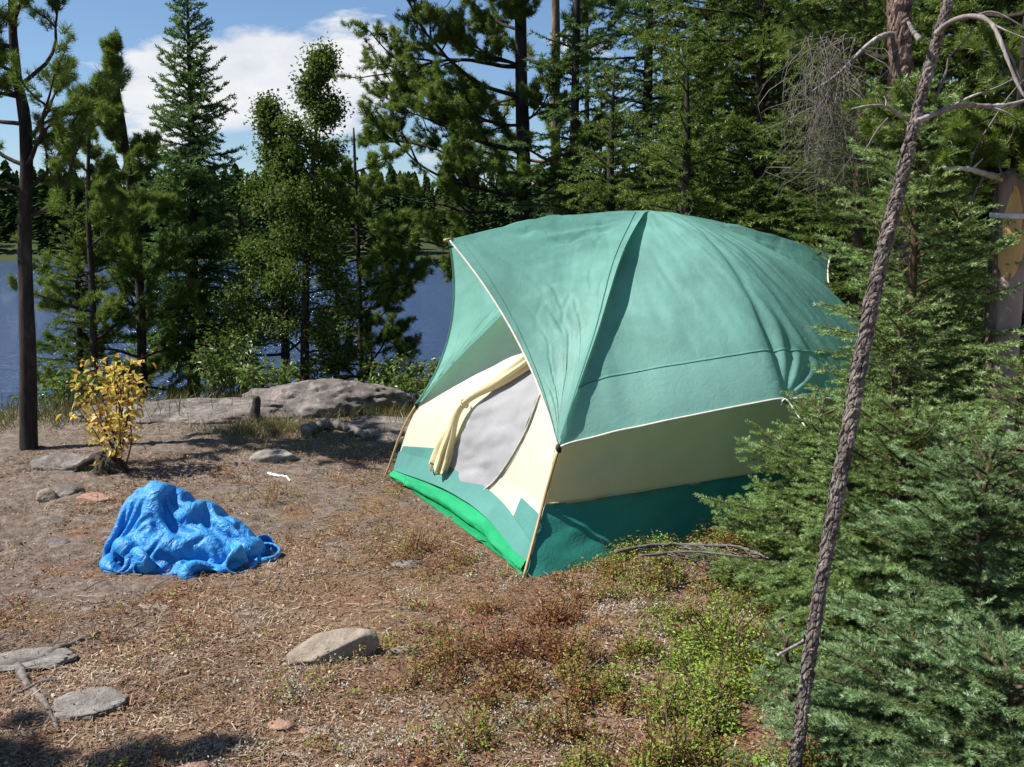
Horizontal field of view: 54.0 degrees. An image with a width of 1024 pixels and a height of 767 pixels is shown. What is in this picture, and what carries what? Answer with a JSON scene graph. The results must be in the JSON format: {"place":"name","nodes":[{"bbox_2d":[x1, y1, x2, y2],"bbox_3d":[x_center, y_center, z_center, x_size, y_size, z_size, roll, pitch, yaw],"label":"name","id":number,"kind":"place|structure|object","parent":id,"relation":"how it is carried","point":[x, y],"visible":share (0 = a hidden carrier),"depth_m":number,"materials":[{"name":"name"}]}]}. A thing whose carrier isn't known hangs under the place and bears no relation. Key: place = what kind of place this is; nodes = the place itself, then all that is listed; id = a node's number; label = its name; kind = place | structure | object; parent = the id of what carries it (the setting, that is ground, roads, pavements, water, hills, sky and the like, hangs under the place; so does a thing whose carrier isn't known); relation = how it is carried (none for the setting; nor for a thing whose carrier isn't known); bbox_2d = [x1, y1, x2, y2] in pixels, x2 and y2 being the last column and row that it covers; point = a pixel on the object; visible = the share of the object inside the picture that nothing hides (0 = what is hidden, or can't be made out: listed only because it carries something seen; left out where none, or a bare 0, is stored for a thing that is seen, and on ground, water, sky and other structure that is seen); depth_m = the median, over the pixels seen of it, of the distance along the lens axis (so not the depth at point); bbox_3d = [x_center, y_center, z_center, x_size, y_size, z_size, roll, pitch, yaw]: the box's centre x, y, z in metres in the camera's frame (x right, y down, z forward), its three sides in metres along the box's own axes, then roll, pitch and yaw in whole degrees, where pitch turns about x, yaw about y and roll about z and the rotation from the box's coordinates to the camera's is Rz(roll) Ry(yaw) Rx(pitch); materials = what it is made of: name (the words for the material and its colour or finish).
{"place":"outdoors","nodes":[
{"label":"outdoors","id":0,"kind":"place"},
{"bbox_2d":[0,260,452,409],"bbox_3d":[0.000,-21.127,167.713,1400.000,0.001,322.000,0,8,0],"label":"lake water","id":1,"kind":"structure","parent":0,"point":[430,304],"depth_m":40.01,"materials":[{"name":"blue liquid"}]},
{"bbox_2d":[0,384,714,624],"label":"dry grass","id":2,"kind":"structure","parent":0,"point":[50,413],"depth_m":8.00,"materials":[{"name":"beige plant"}]},
{"bbox_2d":[0,0,1001,194],"label":"sky","id":3,"kind":"structure","parent":0,"point":[260,40],"materials":[{"name":"blue"}]},
{"bbox_2d":[0,222,1023,766],"bbox_3d":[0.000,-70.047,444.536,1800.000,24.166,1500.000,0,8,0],"label":"ground","id":4,"kind":"structure","parent":0,"point":[78,538],"depth_m":4.48,"materials":[{"name":"brown soil"}]},
{"bbox_2d":[13,662,31,686],"bbox_3d":[-1.787,1.074,3.669,0.045,0.049,0.210,-6,10,-36],"label":"root","id":5,"kind":"object","parent":4,"relation":"on","point":[20,672],"visible":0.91,"depth_m":3.68,"materials":[{"name":"grey wood"}]},
{"bbox_2d":[8,677,61,698],"bbox_3d":[-1.703,1.087,3.611,0.045,0.028,0.219,6,11,37],"label":"root","id":6,"kind":"object","parent":4,"relation":"on","point":[23,689],"visible":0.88,"depth_m":3.59,"materials":[{"name":"grey wood"}]},
{"bbox_2d":[31,460,43,469],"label":"rock","id":7,"kind":"object","parent":4,"relation":"on","point":[37,466],"visible":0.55,"depth_m":6.84,"materials":[{"name":"grey stone"}]},
{"bbox_2d":[0,647,78,672],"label":"rock","id":8,"kind":"object","parent":4,"relation":"on","point":[58,656],"visible":0.82,"depth_m":3.81,"materials":[{"name":"grey stone"}]},
{"bbox_2d":[30,686,59,729],"bbox_3d":[-1.592,1.108,3.438,0.036,0.031,0.348,-6,11,-37],"label":"root","id":9,"kind":"object","parent":4,"relation":"on","point":[43,700],"visible":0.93,"depth_m":3.45,"materials":[{"name":"grey wood"}]},
{"bbox_2d":[36,488,58,501],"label":"rock","id":10,"kind":"object","parent":4,"relation":"on","point":[46,494],"visible":0.88,"depth_m":6.14,"materials":[{"name":"stone"}]},
{"bbox_2d":[0,632,98,664],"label":"root","id":11,"kind":"object","parent":4,"relation":"on","point":[8,661],"visible":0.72,"depth_m":3.83,"materials":[{"name":"wood"}]},
{"bbox_2d":[46,538,70,547],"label":"rock","id":12,"kind":"object","parent":4,"relation":"on","point":[53,541],"visible":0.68,"depth_m":5.26,"materials":[{"name":"grey stone"}]},
{"bbox_2d":[9,367,111,408],"bbox_3d":[-4.157,0.058,9.302,0.747,0.458,0.721,2,9,15],"label":"bush","id":13,"kind":"object","parent":4,"relation":"on","point":[67,379],"visible":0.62,"depth_m":9.20,"materials":[{"name":"green plant"}]},
{"bbox_2d":[28,452,93,470],"bbox_3d":[-3.037,0.563,6.908,0.599,0.174,0.270,0,8,0],"label":"rock","id":14,"kind":"object","parent":4,"relation":"on","point":[65,461],"visible":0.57,"depth_m":6.84,"materials":[{"name":"grey stone"}]},
{"bbox_2d":[0,0,134,450],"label":"pine tree","id":15,"kind":"object","parent":4,"relation":"on","point":[81,106],"visible":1,"depth_m":7.08,"materials":[{"name":"green plant"}]},
{"bbox_2d":[52,483,83,495],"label":"rock","id":16,"kind":"object","parent":4,"relation":"on","point":[68,489],"visible":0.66,"depth_m":6.29,"materials":[{"name":"grey stone"}]},
{"bbox_2d":[5,72,167,397],"bbox_3d":[-4.313,-1.283,10.283,1.674,3.731,1.771,0,8,0],"label":"pine tree","id":17,"kind":"object","parent":4,"relation":"on","point":[102,186],"visible":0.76,"depth_m":10.08,"materials":[{"name":"green plant"}]},
{"bbox_2d":[50,686,129,721],"bbox_3d":[-1.458,1.112,3.467,0.254,0.047,0.242,0,8,0],"label":"rock","id":18,"kind":"object","parent":4,"relation":"on","point":[70,709],"visible":0.96,"depth_m":3.45,"materials":[{"name":"grey stone"}]},
{"bbox_2d":[36,195,144,407],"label":"cedar tree","id":19,"kind":"object","parent":4,"relation":"on","point":[79,351],"visible":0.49,"depth_m":10.29,"materials":[{"name":"green plant"}]},
{"bbox_2d":[76,492,114,502],"bbox_3d":[-2.545,0.716,6.158,0.247,0.079,0.130,0,8,0],"label":"rock","id":20,"kind":"object","parent":4,"relation":"on","point":[86,497],"visible":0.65,"depth_m":6.13,"materials":[{"name":"pink stone"}]},
{"bbox_2d":[73,451,132,475],"bbox_3d":[-2.770,0.545,6.765,0.451,0.174,0.198,0,8,0],"label":"tree stump","id":21,"kind":"object","parent":4,"relation":"on","point":[106,463],"visible":0.86,"depth_m":6.73,"materials":[{"name":"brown wood"}]},
{"bbox_2d":[55,351,156,468],"bbox_3d":[-2.630,0.201,6.740,0.568,0.844,0.615,5,10,29],"label":"shrub","id":22,"kind":"object","parent":4,"relation":"on","point":[118,419],"visible":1,"depth_m":6.67,"materials":[{"name":"yellow plant"}]},
{"bbox_2d":[36,27,239,401],"bbox_3d":[-4.071,-1.498,10.912,2.488,4.640,2.127,-5,10,-33],"label":"pine tree","id":23,"kind":"object","parent":4,"relation":"on","point":[132,267],"visible":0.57,"depth_m":10.86,"materials":[{"name":"green plant"}]},
{"bbox_2d":[140,604,171,609],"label":"rock","id":24,"kind":"object","parent":4,"relation":"on","point":[146,606],"visible":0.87,"depth_m":4.37,"materials":[{"name":"stone"}]},
{"bbox_2d":[73,397,304,424],"bbox_3d":[-2.710,0.337,8.465,2.175,0.383,0.912,0,8,0],"label":"rock outcrop","id":25,"kind":"object","parent":4,"relation":"on","point":[204,409],"visible":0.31,"depth_m":8.33,"materials":[{"name":"grey stone"}]},
{"bbox_2d":[109,0,269,397],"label":"spruce tree","id":26,"kind":"object","parent":4,"relation":"on","point":[187,180],"visible":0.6,"depth_m":11.62,"materials":[{"name":"green plant"}]},
{"bbox_2d":[99,481,280,579],"bbox_3d":[-1.601,0.692,4.997,0.890,0.384,0.591,0,8,0],"label":"tarpaulin","id":27,"kind":"object","parent":4,"relation":"on","point":[159,527],"visible":0.99,"depth_m":4.94,"materials":[{"name":"blue plastic"}]},
{"bbox_2d":[178,761,209,766],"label":"rock","id":28,"kind":"object","parent":4,"relation":"on","point":[196,764],"visible":0.8,"depth_m":3.05,"materials":[{"name":"pink stone"}]},
{"bbox_2d":[213,742,224,750],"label":"rock","id":29,"kind":"object","parent":4,"relation":"on","point":[221,745],"visible":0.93,"depth_m":3.19,"materials":[{"name":"stone"}]},
{"bbox_2d":[189,330,272,397],"bbox_3d":[-2.718,-0.147,9.696,0.748,0.744,0.758,-3,9,-20],"label":"bush","id":30,"kind":"object","parent":4,"relation":"on","point":[229,382],"visible":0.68,"depth_m":9.61,"materials":[{"name":"green plant"}]},
{"bbox_2d":[229,638,240,643],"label":"rock","id":31,"kind":"object","parent":4,"relation":"on","point":[233,640],"visible":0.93,"depth_m":4.00,"materials":[{"name":"stone"}]},
{"bbox_2d":[191,183,280,397],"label":"cedar tree","id":32,"kind":"object","parent":4,"relation":"on","point":[239,212],"visible":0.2,"depth_m":11.07,"materials":[{"name":"green plant"}]},
{"bbox_2d":[248,396,261,422],"bbox_3d":[-2.053,0.204,8.016,0.106,0.211,0.105,6,10,35],"label":"tree stump","id":33,"kind":"object","parent":4,"relation":"on","point":[256,405],"visible":0.93,"depth_m":7.98,"materials":[{"name":"grey wood"}]},
{"bbox_2d":[230,353,303,390],"bbox_3d":[-2.267,-0.036,9.351,0.673,0.558,0.539,-4,9,-24],"label":"bush","id":34,"kind":"object","parent":4,"relation":"on","point":[251,374],"visible":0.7,"depth_m":9.32,"materials":[{"name":"green plant"}]},
{"bbox_2d":[179,88,362,384],"bbox_3d":[-2.512,-1.236,10.393,1.800,3.551,1.947,0,8,0],"label":"leafy tree","id":35,"kind":"object","parent":4,"relation":"on","point":[264,108],"visible":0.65,"depth_m":10.27,"materials":[{"name":"green plant"}]},
{"bbox_2d":[248,449,300,462],"bbox_3d":[-1.681,0.536,7.106,0.364,0.118,0.206,0,8,0],"label":"rock","id":36,"kind":"object","parent":4,"relation":"on","point":[272,455],"visible":0.81,"depth_m":7.05,"materials":[{"name":"grey stone"}]},
{"bbox_2d":[267,472,290,480],"bbox_3d":[-1.510,0.612,6.597,0.059,0.024,0.293,-8,11,-42],"label":"stick","id":37,"kind":"object","parent":4,"relation":"on","point":[271,474],"visible":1,"depth_m":6.62,"materials":[{"name":"white wood"}]},
{"bbox_2d":[268,718,295,730],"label":"rock","id":38,"kind":"object","parent":4,"relation":"on","point":[276,725],"visible":0.96,"depth_m":3.32,"materials":[{"name":"pink stone"}]},
{"bbox_2d":[212,31,380,380],"bbox_3d":[-2.207,-1.516,10.289,1.656,4.057,1.370,0,8,0],"label":"leafy tree","id":39,"kind":"object","parent":4,"relation":"on","point":[310,95],"visible":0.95,"depth_m":10.11,"materials":[{"name":"green plant"}]},
{"bbox_2d":[298,727,315,734],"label":"rock","id":40,"kind":"object","parent":4,"relation":"on","point":[306,730],"visible":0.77,"depth_m":3.29,"materials":[{"name":"pink stone"}]},
{"bbox_2d":[241,378,411,417],"bbox_3d":[-1.657,0.284,9.004,1.531,0.695,1.247,-6,10,-36],"label":"rock outcrop","id":41,"kind":"object","parent":4,"relation":"on","point":[318,395],"visible":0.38,"depth_m":8.62,"materials":[{"name":"grey stone"}]},
{"bbox_2d":[286,627,379,665],"bbox_3d":[-0.689,1.043,3.902,0.362,0.142,0.216,-9,14,1],"label":"rock","id":42,"kind":"object","parent":4,"relation":"on","point":[340,641],"visible":0.76,"depth_m":3.86,"materials":[{"name":"stone"}]},
{"bbox_2d":[299,417,369,441],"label":"rocks","id":43,"kind":"object","parent":4,"relation":"on","point":[337,424],"visible":0.98,"depth_m":7.79,"materials":[{"name":"grey stone"}]},
{"bbox_2d":[297,202,375,381],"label":"cedar tree","id":44,"kind":"object","parent":4,"relation":"on","point":[349,377],"visible":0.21,"depth_m":10.89,"materials":[{"name":"green plant"}]},
{"bbox_2d":[276,128,446,386],"bbox_3d":[-1.820,-0.908,11.668,2.074,4.001,1.807,-5,10,-33],"label":"pine tree","id":45,"kind":"object","parent":4,"relation":"on","point":[393,281],"visible":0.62,"depth_m":11.38,"materials":[{"name":"green plant"}]},
{"bbox_2d":[348,415,410,443],"bbox_3d":[-0.991,0.433,8.066,0.837,0.274,0.892,5,10,30],"label":"rock outcrop","id":46,"kind":"object","parent":4,"relation":"on","point":[396,425],"visible":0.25,"depth_m":8.03,"materials":[{"name":"grey stone"}]},
{"bbox_2d":[0,159,771,255],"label":"forest","id":47,"kind":"object","parent":4,"relation":"on","point":[44,223],"visible":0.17,"depth_m":160.56,"materials":[{"name":"green plant"}]},
{"bbox_2d":[354,350,439,408],"bbox_3d":[-1.020,0.004,9.887,1.082,0.698,1.082,0,8,0],"label":"bush","id":48,"kind":"object","parent":4,"relation":"on","point":[422,384],"visible":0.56,"depth_m":9.83,"materials":[{"name":"green plant"}]},
{"bbox_2d":[384,645,418,654],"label":"rock","id":49,"kind":"object","parent":4,"relation":"on","point":[397,650],"visible":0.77,"depth_m":3.90,"materials":[{"name":"stone"}]},
{"bbox_2d":[391,560,420,567],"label":"rock","id":50,"kind":"object","parent":4,"relation":"on","point":[402,563],"visible":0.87,"depth_m":4.94,"materials":[{"name":"grey stone"}]},
{"bbox_2d":[415,732,438,742],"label":"rock","id":51,"kind":"object","parent":4,"relation":"on","point":[422,736],"visible":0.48,"depth_m":3.26,"materials":[{"name":"pink stone"}]},
{"bbox_2d":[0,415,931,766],"bbox_3d":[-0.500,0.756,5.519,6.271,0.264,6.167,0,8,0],"label":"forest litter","id":52,"kind":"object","parent":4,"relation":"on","point":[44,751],"visible":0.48,"depth_m":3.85,"materials":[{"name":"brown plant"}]},
{"bbox_2d":[320,0,635,283],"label":"pine tree","id":53,"kind":"object","parent":4,"relation":"on","point":[456,114],"visible":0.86,"depth_m":12.34,"materials":[{"name":"green plant"}]},
{"bbox_2d":[93,545,877,766],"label":"lichen","id":54,"kind":"object","parent":4,"relation":"on","point":[403,730],"visible":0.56,"depth_m":3.46},
{"bbox_2d":[0,456,1023,766],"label":"heath plants","id":55,"kind":"object","parent":4,"relation":"on","point":[616,686],"visible":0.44,"depth_m":3.72,"materials":[{"name":"green plant"}]},
{"bbox_2d":[406,0,642,214],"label":"pine tree","id":56,"kind":"object","parent":4,"relation":"on","point":[508,137],"visible":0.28,"depth_m":13.85,"materials":[{"name":"green plant"}]},
{"bbox_2d":[497,0,645,218],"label":"spruce tree","id":57,"kind":"object","parent":4,"relation":"on","point":[574,50],"visible":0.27,"depth_m":11.76,"materials":[{"name":"green plant"}]},
{"bbox_2d":[532,12,640,218],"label":"spruce tree","id":58,"kind":"object","parent":4,"relation":"on","point":[587,117],"depth_m":15.04,"materials":[{"name":"green plant"}]},
{"bbox_2d":[556,52,658,214],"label":"fir tree","id":59,"kind":"object","parent":4,"relation":"on","point":[609,166],"visible":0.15,"depth_m":10.48,"materials":[{"name":"green plant"}]},
{"bbox_2d":[603,12,690,204],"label":"spruce tree","id":60,"kind":"object","parent":4,"relation":"on","point":[663,78],"depth_m":16.91,"materials":[{"name":"green plant"}]},
{"bbox_2d":[553,0,743,220],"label":"spruce tree","id":61,"kind":"object","parent":4,"relation":"on","point":[646,103],"visible":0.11,"depth_m":12.01,"materials":[{"name":"green plant"}]},
{"bbox_2d":[384,210,919,578],"bbox_3d":[1.117,-0.105,5.756,2.922,1.764,3.424,-4,9,-24],"label":"tent","id":62,"kind":"object","parent":4,"relation":"on","point":[608,378],"visible":0.91,"depth_m":5.23,"materials":[{"name":"teal fabric"}]},
{"bbox_2d":[612,38,756,221],"bbox_3d":[1.600,-1.195,9.201,1.951,3.809,1.826,3,9,20],"label":"fir tree","id":63,"kind":"object","parent":4,"relation":"on","point":[684,206],"visible":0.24,"depth_m":8.94,"materials":[{"name":"green plant"}]},
{"bbox_2d":[554,0,838,236],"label":"fir tree","id":64,"kind":"object","parent":4,"relation":"on","point":[711,30],"visible":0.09,"depth_m":10.52,"materials":[{"name":"green plant"}]},
{"bbox_2d":[659,0,758,220],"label":"spruce tree","id":65,"kind":"object","parent":4,"relation":"on","point":[720,32],"visible":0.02,"depth_m":15.39,"materials":[{"name":"green plant"}]},
{"bbox_2d":[614,542,805,614],"bbox_3d":[1.036,0.960,4.470,1.031,0.416,0.588,8,12,43],"label":"fallen branch","id":66,"kind":"object","parent":4,"relation":"on","point":[680,545],"visible":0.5,"depth_m":4.67,"materials":[{"name":"wood"}]},
{"bbox_2d":[639,549,794,586],"bbox_3d":[1.003,0.839,4.417,0.867,0.172,0.371,3,9,19],"label":"fallen branch","id":67,"kind":"object","parent":4,"relation":"on","point":[666,554],"visible":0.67,"depth_m":4.49,"materials":[{"name":"wood"}]},
{"bbox_2d":[619,0,872,305],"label":"fir tree","id":68,"kind":"object","parent":4,"relation":"on","point":[766,24],"visible":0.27,"depth_m":9.55,"materials":[{"name":"green plant"}]},
{"bbox_2d":[713,0,850,240],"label":"fir tree","id":69,"kind":"object","parent":4,"relation":"on","point":[749,72],"visible":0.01,"depth_m":14.38,"materials":[{"name":"green plant"}]},
{"bbox_2d":[744,615,827,717],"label":"young spruce","id":70,"kind":"object","parent":4,"relation":"on","point":[774,679],"visible":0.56,"depth_m":3.33,"materials":[{"name":"green plant"}]},
{"bbox_2d":[777,609,802,621],"bbox_3d":[1.099,0.902,3.927,0.207,0.021,0.020,-7,11,-40],"label":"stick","id":71,"kind":"object","parent":4,"relation":"on","point":[781,619],"visible":0.25,"depth_m":3.87,"materials":[{"name":"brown wood"}]},
{"bbox_2d":[682,388,940,639],"bbox_3d":[1.238,0.556,4.309,0.944,1.066,1.090,-6,10,-33],"label":"young spruce","id":72,"kind":"object","parent":4,"relation":"on","point":[755,531],"visible":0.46,"depth_m":4.23,"materials":[{"name":"green plant"}]},
{"bbox_2d":[778,3,867,241],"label":"spruce tree","id":73,"kind":"object","parent":4,"relation":"on","point":[826,61],"visible":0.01,"depth_m":13.42,"materials":[{"name":"green plant"}]},
{"bbox_2d":[703,0,949,299],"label":"spruce tree","id":74,"kind":"object","parent":4,"relation":"on","point":[823,13],"visible":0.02,"depth_m":10.96,"materials":[{"name":"green plant"}]},
{"bbox_2d":[749,0,929,395],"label":"pine tree","id":75,"kind":"object","parent":4,"relation":"on","point":[894,35],"visible":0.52,"depth_m":5.90,"materials":[{"name":"grey plant"}]},
{"bbox_2d":[700,0,1011,389],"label":"fir tree","id":76,"kind":"object","parent":4,"relation":"on","point":[920,17],"visible":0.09,"depth_m":8.72,"materials":[{"name":"green plant"}]},
{"bbox_2d":[711,603,1023,766],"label":"young spruce","id":77,"kind":"object","parent":4,"relation":"on","point":[860,716],"visible":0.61,"depth_m":2.83,"materials":[{"name":"green plant"}]},
{"bbox_2d":[761,0,981,448],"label":"fir tree","id":78,"kind":"object","parent":4,"relation":"on","point":[857,240],"visible":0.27,"depth_m":6.41,"materials":[{"name":"green plant"}]},
{"bbox_2d":[751,386,1023,686],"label":"young spruce","id":79,"kind":"object","parent":4,"relation":"on","point":[889,481],"visible":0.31,"depth_m":3.62,"materials":[{"name":"green plant"}]},
{"bbox_2d":[761,595,1023,766],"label":"young spruce","id":80,"kind":"object","parent":4,"relation":"on","point":[1006,749],"visible":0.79,"depth_m":2.58,"materials":[{"name":"green plant"}]},
{"bbox_2d":[767,286,1018,565],"bbox_3d":[1.883,0.272,4.819,1.214,1.493,1.199,-6,10,-35],"label":"young spruce","id":81,"kind":"object","parent":4,"relation":"on","point":[889,374],"visible":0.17,"depth_m":4.68,"materials":[{"name":"green plant"}]},
{"bbox_2d":[790,0,1001,314],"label":"spruce tree","id":82,"kind":"object","parent":4,"relation":"on","point":[915,78],"depth_m":12.38,"materials":[{"name":"green plant"}]},
{"bbox_2d":[774,59,1023,532],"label":"young spruce","id":83,"kind":"object","parent":4,"relation":"on","point":[915,192],"visible":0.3,"depth_m":4.88,"materials":[{"name":"green plant"}]},
{"bbox_2d":[777,0,1023,766],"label":"dead tree","id":84,"kind":"object","parent":4,"relation":"on","point":[869,313],"visible":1,"depth_m":2.67,"materials":[{"name":"grey wood"}]},
{"bbox_2d":[785,410,1023,762],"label":"young spruce","id":85,"kind":"object","parent":4,"relation":"on","point":[926,608],"visible":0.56,"depth_m":3.12,"materials":[{"name":"green plant"}]},
{"bbox_2d":[792,0,1023,424],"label":"fir tree","id":86,"kind":"object","parent":4,"relation":"on","point":[968,69],"visible":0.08,"depth_m":8.08,"materials":[{"name":"green plant"}]},
{"bbox_2d":[829,0,1023,430],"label":"fir tree","id":87,"kind":"object","parent":4,"relation":"on","point":[1012,28],"visible":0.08,"depth_m":7.71,"materials":[{"name":"green plant"}]},
{"bbox_2d":[837,0,1023,525],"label":"pine tree","id":88,"kind":"object","parent":4,"relation":"on","point":[993,146],"visible":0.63,"depth_m":4.89,"materials":[{"name":"green plant"}]},
{"bbox_2d":[875,190,1023,451],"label":"young spruce","id":89,"kind":"object","parent":4,"relation":"on","point":[962,309],"visible":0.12,"depth_m":5.30,"materials":[{"name":"green plant"}]},
{"bbox_2d":[891,328,1023,621],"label":"young spruce","id":90,"kind":"object","parent":4,"relation":"on","point":[1019,393],"visible":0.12,"depth_m":4.05,"materials":[{"name":"green plant"}]},
{"bbox_2d":[913,0,1023,311],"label":"spruce tree","id":91,"kind":"object","parent":4,"relation":"on","point":[917,2],"visible":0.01,"depth_m":11.45,"materials":[{"name":"green plant"}]},
{"bbox_2d":[926,0,1021,230],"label":"fir tree","id":92,"kind":"object","parent":4,"relation":"on","point":[991,73],"visible":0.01,"depth_m":11.15,"materials":[{"name":"green plant"}]},
{"bbox_2d":[951,7,1023,147],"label":"fir tree","id":93,"kind":"object","parent":4,"relation":"on","point":[997,71],"depth_m":15.74,"materials":[{"name":"green plant"}]}
]}

